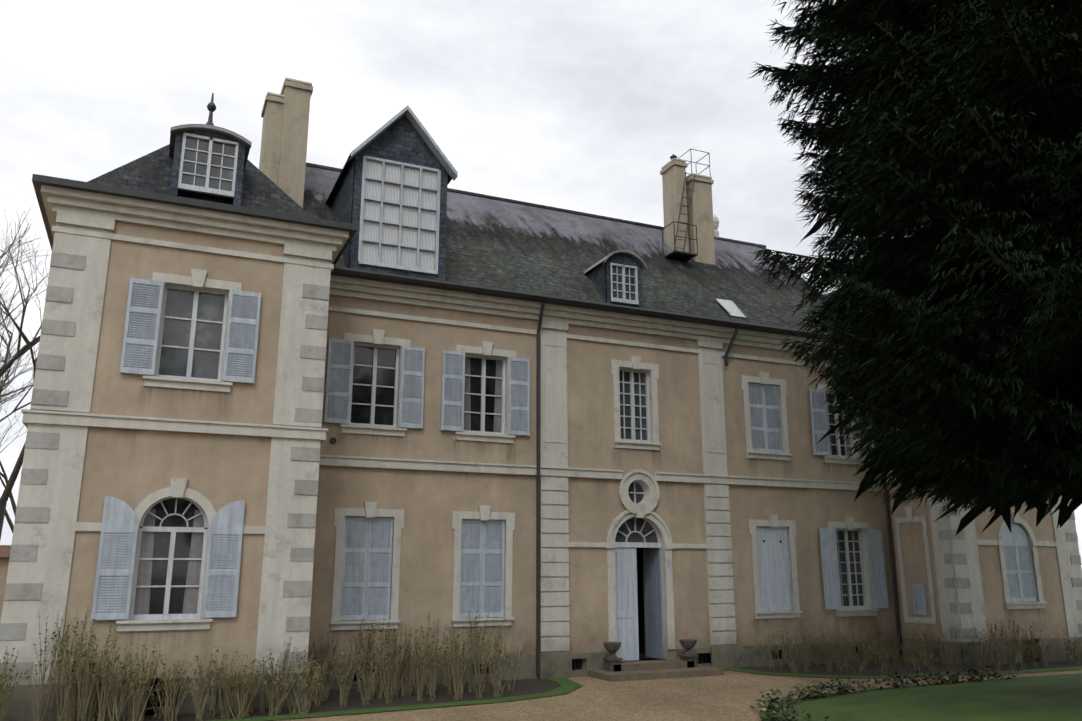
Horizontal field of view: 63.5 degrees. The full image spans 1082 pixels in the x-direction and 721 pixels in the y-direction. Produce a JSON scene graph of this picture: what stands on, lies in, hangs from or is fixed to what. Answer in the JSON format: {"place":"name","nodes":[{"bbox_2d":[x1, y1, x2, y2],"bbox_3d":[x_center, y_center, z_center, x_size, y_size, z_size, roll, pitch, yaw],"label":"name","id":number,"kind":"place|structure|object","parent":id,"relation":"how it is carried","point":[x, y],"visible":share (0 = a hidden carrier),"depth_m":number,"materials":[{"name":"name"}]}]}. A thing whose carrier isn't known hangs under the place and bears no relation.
{"place":"outdoors","nodes":[
{"label":"outdoors","id":0,"kind":"place"},
{"bbox_2d":[133,357,850,614],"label":"curtains","id":1,"kind":"object","parent":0,"point":[142,601],"visible":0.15,"depth_m":15.07,"materials":[{"name":"white fabric"}]},
{"bbox_2d":[0,0,1081,567],"label":"sky","id":2,"kind":"structure","parent":0,"point":[575,105],"materials":[{"name":"white"}]},
{"bbox_2d":[265,669,1081,720],"bbox_3d":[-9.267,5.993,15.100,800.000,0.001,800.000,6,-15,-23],"label":"gravel ground","id":3,"kind":"structure","parent":0,"point":[730,695],"depth_m":15.63,"materials":[{"name":"beige gravel"}]},
{"bbox_2d":[0,221,1067,682],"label":"rendered house walls","id":4,"kind":"structure","parent":3,"relation":"on","point":[132,467],"depth_m":19.48,"materials":[{"name":"beige paint"}]},
{"bbox_2d":[0,545,10,556],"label":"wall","id":5,"kind":"structure","parent":4,"relation":"on","point":[5,550],"depth_m":16.96,"materials":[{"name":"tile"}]},
{"bbox_2d":[32,93,910,674],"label":"house zinc gutters","id":6,"kind":"object","parent":4,"relation":"attached to","point":[38,181],"visible":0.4,"depth_m":19.72,"materials":[{"name":"grey metal"}]},
{"bbox_2d":[88,144,929,324],"bbox_3d":[0.513,-1.869,26.519,26.040,2.880,13.640,6,-15,-23],"label":"roof","id":7,"kind":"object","parent":4,"relation":"on","point":[151,172],"depth_m":17.15,"materials":[{"name":"grey stone"}]},
{"bbox_2d":[169,115,849,323],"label":"slate-hung house dormers","id":8,"kind":"object","parent":4,"relation":"attached to","point":[401,140],"visible":0.23,"depth_m":20.38,"materials":[{"name":"grey stone"}]},
{"bbox_2d":[169,124,646,272],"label":"dormer hoods","id":9,"kind":"object","parent":8,"relation":"on","point":[236,136],"visible":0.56,"depth_m":16.98,"materials":[{"name":"grey metal"}]},
{"bbox_2d":[361,160,746,317],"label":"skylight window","id":10,"kind":"structure","parent":8,"relation":"in","point":[391,193],"depth_m":20.15,"materials":[{"name":"glass"}]},
{"bbox_2d":[0,77,1081,707],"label":"stone trim","id":11,"kind":"structure","parent":4,"relation":"attached to","point":[82,223],"depth_m":18.49,"materials":[{"name":"beige stone"}]},
{"bbox_2d":[0,252,1081,678],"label":"quoins","id":12,"kind":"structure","parent":4,"relation":"attached to","point":[44,440],"depth_m":15.24,"materials":[{"name":"grey stone"}]},
{"bbox_2d":[91,105,1036,620],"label":"window shutters","id":13,"kind":"object","parent":4,"relation":"attached to","point":[367,561],"visible":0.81,"depth_m":18.83,"materials":[{"name":"wood"}]},
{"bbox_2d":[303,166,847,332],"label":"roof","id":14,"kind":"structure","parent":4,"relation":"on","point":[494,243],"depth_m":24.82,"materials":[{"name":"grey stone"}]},
{"bbox_2d":[259,80,715,264],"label":"house chimneys","id":15,"kind":"object","parent":14,"relation":"on","point":[283,153],"visible":0.54,"depth_m":22.39,"materials":[{"name":"beige stone"}]},
{"bbox_2d":[111,387,1041,671],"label":"house wall grime streaks","id":16,"kind":"object","parent":4,"relation":"attached to","point":[459,633],"visible":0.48,"depth_m":18.93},
{"bbox_2d":[129,133,1028,620],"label":"house window frames","id":17,"kind":"structure","parent":4,"relation":"in","point":[205,189],"depth_m":19.05,"materials":[{"name":"white wood"}]},
{"bbox_2d":[149,346,844,613],"bbox_3d":[2.668,2.916,20.380,21.750,5.850,2.000,6,-15,-23],"label":"house glass","id":18,"kind":"object","parent":17,"relation":"in","point":[360,394],"visible":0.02,"depth_m":19.03,"materials":[{"name":"clear glass"}]},
{"bbox_2d":[159,137,863,605],"bbox_3d":[2.609,1.361,20.889,21.750,9.110,2.290,6,-15,-23],"label":"house glass","id":19,"kind":"object","parent":17,"relation":"in","point":[177,333],"depth_m":16.66,"materials":[{"name":"grey glass"}]},
{"bbox_2d":[137,540,1029,707],"bbox_3d":[1.885,3.703,21.278,22.197,7.177,5.052,6,-15,-23],"label":"dark house interior","id":20,"kind":"object","parent":4,"relation":"in","point":[640,595],"visible":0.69,"depth_m":22.30,"materials":[{"name":"black"}]},
{"bbox_2d":[143,149,1033,707],"bbox_3d":[1.974,-0.153,22.724,21.093,15.311,5.682,6,-15,-23],"label":"house ironwork","id":21,"kind":"object","parent":4,"relation":"attached to","point":[679,255],"visible":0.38,"depth_m":26.50,"materials":[{"name":"black metal"}]},
{"bbox_2d":[643,548,663,658],"bbox_3d":[2.720,5.854,21.163,0.060,2.560,0.667,8,-15,-29],"label":"open door leaf","id":22,"kind":"object","parent":4,"relation":"attached to","point":[653,618],"visible":1,"depth_m":21.13,"materials":[{"name":"wood"}]},
{"bbox_2d":[587,658,723,681],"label":"door steps","id":23,"kind":"structure","parent":4,"relation":"attached to","point":[645,669],"depth_m":19.42,"materials":[{"name":"stone"}]},
{"bbox_2d":[602,639,698,671],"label":"door urns","id":24,"kind":"object","parent":23,"relation":"on","point":[612,659],"depth_m":19.47,"materials":[{"name":"grey stone"}]},
{"bbox_2d":[615,526,792,660],"bbox_3d":[4.029,5.620,21.390,5.140,3.122,0.077,6,-15,-22],"label":"shutter","id":25,"kind":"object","parent":4,"relation":"in","point":[774,574],"depth_m":21.95,"materials":[{"name":"wood"}]},
{"bbox_2d":[0,637,1081,720],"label":"wall base","id":26,"kind":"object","parent":3,"relation":"on","point":[552,665],"depth_m":19.21,"materials":[{"name":"beige stone"}]},
{"bbox_2d":[0,0,1081,539],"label":"tree branches","id":27,"kind":"object","parent":3,"relation":"on","point":[8,486],"visible":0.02,"depth_m":13.83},
{"bbox_2d":[0,208,48,452],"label":"bare tree twigs","id":28,"kind":"object","parent":27,"relation":"on","point":[7,375],"visible":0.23,"depth_m":26.18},
{"bbox_2d":[747,0,1081,535],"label":"conifer needles","id":29,"kind":"object","parent":27,"relation":"attached to","point":[1041,150],"visible":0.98,"depth_m":12.56,"materials":[{"name":"green plant"}]},
{"bbox_2d":[79,659,1081,720],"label":"ground beds","id":30,"kind":"object","parent":3,"relation":"on","point":[521,687],"visible":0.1,"depth_m":17.27,"materials":[{"name":"soil"}]},
{"bbox_2d":[0,607,1081,720],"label":"budding shrub","id":31,"kind":"object","parent":30,"relation":"on","point":[281,667],"visible":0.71,"depth_m":15.50,"materials":[{"name":"plant"}]},
{"bbox_2d":[207,666,1081,720],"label":"grass verge","id":32,"kind":"structure","parent":30,"relation":"on","point":[569,685],"depth_m":16.01,"materials":[{"name":"green plant"}]},
{"bbox_2d":[759,673,1081,720],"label":"lawn","id":33,"kind":"structure","parent":0,"point":[1048,698],"depth_m":14.12,"materials":[{"name":"green plant"}]},
{"bbox_2d":[750,665,1021,720],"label":"ground cover plants","id":34,"kind":"object","parent":33,"relation":"on","point":[941,678],"visible":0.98,"depth_m":16.45,"materials":[{"name":"green plant"}]}
]}

